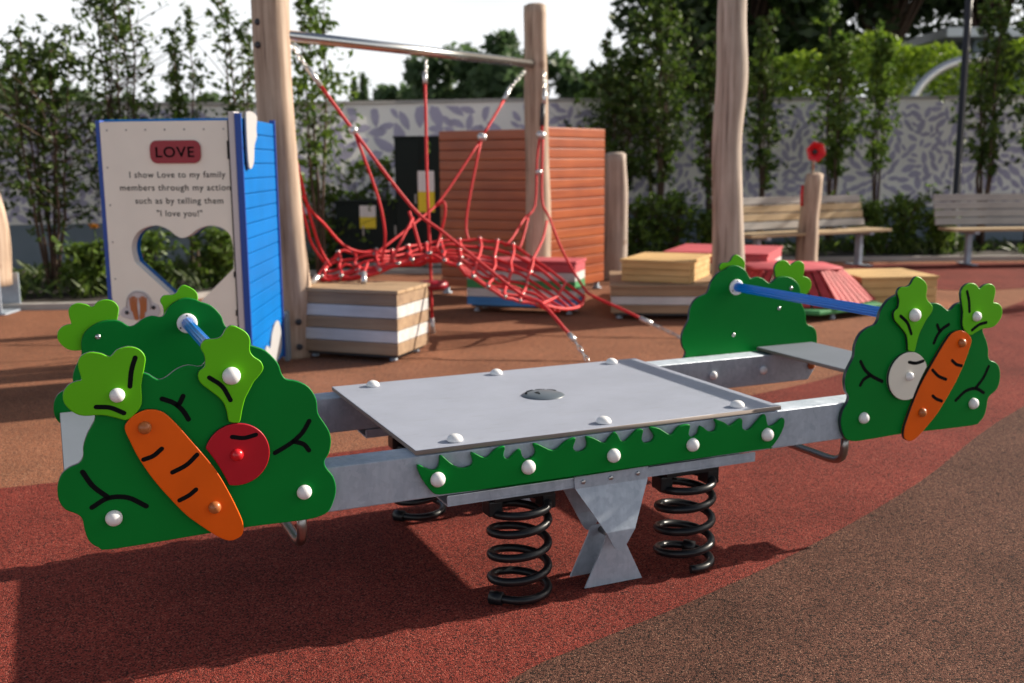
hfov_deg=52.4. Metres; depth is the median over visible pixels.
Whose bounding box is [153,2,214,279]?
tall shrub
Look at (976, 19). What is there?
tree
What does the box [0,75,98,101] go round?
broad tree
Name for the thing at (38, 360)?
rubber paving
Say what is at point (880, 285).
plank box
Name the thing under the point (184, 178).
message board
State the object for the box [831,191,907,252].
shrub
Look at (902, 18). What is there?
tree
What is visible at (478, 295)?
plank box
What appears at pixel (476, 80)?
broad tree
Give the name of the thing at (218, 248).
shrub
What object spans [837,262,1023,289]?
red rubber path
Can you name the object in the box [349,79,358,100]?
cypress
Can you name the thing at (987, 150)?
tall shrub
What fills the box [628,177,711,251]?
shrub
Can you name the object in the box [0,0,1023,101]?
sky
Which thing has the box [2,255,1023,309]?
kerb
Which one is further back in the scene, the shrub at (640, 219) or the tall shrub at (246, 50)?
the shrub at (640, 219)
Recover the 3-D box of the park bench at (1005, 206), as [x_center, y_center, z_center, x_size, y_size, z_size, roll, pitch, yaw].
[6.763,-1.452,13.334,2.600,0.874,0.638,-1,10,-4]
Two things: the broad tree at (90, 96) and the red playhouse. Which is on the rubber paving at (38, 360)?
the red playhouse
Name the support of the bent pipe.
on the ground
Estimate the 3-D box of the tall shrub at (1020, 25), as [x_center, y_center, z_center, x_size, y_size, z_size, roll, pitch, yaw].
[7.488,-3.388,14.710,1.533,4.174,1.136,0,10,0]
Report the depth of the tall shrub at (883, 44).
14.69 m
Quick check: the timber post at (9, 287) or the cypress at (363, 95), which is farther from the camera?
the cypress at (363, 95)
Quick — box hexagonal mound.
[745,260,881,318]
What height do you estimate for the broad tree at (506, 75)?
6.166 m
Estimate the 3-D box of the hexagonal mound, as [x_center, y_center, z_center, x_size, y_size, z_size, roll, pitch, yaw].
[2.497,-0.495,9.355,1.565,0.396,1.565,-4,10,-18]
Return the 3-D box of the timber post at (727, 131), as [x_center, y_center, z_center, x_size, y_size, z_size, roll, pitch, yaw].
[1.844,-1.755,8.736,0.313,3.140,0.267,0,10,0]
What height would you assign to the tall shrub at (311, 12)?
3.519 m
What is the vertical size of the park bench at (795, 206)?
0.874 m
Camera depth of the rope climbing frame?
7.71 m
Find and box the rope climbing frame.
[251,0,679,360]
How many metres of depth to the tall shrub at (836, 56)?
14.66 m
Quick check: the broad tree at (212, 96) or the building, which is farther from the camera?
the broad tree at (212, 96)
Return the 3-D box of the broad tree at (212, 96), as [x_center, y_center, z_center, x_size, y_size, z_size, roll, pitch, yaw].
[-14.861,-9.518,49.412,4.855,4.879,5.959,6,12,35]
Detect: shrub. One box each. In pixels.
[0,0,210,215]
[0,14,158,289]
[0,63,58,211]
[35,231,107,294]
[99,227,203,279]
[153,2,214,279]
[175,226,233,285]
[184,0,322,144]
[291,0,371,273]
[300,140,430,243]
[301,172,395,261]
[549,26,691,192]
[577,0,757,246]
[627,192,678,254]
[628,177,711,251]
[671,201,711,243]
[676,31,743,212]
[742,8,806,244]
[790,0,885,244]
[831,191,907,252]
[844,18,915,201]
[869,182,949,251]
[907,199,972,252]
[937,0,1023,247]
[984,16,1023,244]
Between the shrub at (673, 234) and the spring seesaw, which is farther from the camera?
the shrub at (673, 234)
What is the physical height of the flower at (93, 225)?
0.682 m
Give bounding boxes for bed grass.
[12,232,1023,300]
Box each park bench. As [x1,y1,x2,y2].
[743,194,891,265]
[933,193,1023,265]
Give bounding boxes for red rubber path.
[0,300,1023,682]
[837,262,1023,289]
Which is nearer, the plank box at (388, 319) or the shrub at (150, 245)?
the plank box at (388, 319)
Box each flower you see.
[88,223,98,240]
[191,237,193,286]
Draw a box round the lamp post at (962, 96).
[950,0,972,250]
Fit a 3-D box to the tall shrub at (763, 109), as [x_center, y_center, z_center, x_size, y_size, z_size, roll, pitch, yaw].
[3.567,-2.991,14.821,1.078,3.410,1.070,0,10,0]
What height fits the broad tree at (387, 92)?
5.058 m
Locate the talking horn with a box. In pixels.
[806,142,825,172]
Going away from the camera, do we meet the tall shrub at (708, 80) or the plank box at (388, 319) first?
the plank box at (388, 319)
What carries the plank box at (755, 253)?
on the rubber paving at (38, 360)
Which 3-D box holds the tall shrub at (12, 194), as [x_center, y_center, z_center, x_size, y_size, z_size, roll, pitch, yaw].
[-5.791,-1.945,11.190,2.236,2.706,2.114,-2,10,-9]
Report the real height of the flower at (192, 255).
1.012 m
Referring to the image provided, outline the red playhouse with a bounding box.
[439,127,604,292]
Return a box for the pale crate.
[620,252,711,283]
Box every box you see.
[306,280,429,360]
[465,256,585,313]
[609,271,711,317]
[663,244,782,282]
[844,268,938,302]
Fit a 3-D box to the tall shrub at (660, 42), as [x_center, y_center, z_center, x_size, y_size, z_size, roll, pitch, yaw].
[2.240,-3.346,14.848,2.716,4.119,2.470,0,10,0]
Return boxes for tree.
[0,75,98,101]
[72,90,135,101]
[160,90,232,101]
[369,82,434,100]
[401,28,521,99]
[490,44,596,98]
[578,66,663,96]
[608,0,853,97]
[747,0,971,94]
[910,0,1023,26]
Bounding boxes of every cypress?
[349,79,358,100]
[358,72,369,100]
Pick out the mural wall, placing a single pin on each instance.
(922, 149)
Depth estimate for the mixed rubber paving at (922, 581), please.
3.10 m
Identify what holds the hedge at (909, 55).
on the ground
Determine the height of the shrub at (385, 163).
1.664 m
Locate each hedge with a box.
[574,87,747,97]
[747,30,1023,97]
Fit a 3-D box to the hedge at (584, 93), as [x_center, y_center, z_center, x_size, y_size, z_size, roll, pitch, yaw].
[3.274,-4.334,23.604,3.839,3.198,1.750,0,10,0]
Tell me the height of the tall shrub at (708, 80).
3.084 m
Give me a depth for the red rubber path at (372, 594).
3.34 m
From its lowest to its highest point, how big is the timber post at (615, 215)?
1.441 m
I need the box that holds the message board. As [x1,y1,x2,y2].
[95,111,290,360]
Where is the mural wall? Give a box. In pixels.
[0,95,1023,268]
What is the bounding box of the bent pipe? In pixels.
[910,53,994,95]
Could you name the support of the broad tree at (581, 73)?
on the ground
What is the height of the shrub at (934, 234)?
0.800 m
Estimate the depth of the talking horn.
12.28 m
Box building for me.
[855,27,1023,95]
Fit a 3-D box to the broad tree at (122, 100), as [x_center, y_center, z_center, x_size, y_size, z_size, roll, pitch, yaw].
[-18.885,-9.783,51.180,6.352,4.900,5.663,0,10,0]
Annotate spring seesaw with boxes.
[53,254,1001,605]
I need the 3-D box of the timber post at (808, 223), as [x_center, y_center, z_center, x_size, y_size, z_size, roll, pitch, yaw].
[3.579,-1.433,12.536,0.295,1.190,0.264,1,10,7]
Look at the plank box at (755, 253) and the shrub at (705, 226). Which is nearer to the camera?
the plank box at (755, 253)
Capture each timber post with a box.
[0,195,21,314]
[603,152,627,280]
[712,0,747,276]
[795,173,823,261]
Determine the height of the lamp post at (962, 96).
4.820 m
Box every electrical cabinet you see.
[334,199,396,265]
[393,136,442,265]
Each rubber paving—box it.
[0,260,1023,681]
[507,406,1023,682]
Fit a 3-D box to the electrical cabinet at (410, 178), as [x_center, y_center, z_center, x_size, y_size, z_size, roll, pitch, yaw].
[-1.122,-1.744,13.085,0.650,1.640,0.645,0,10,0]

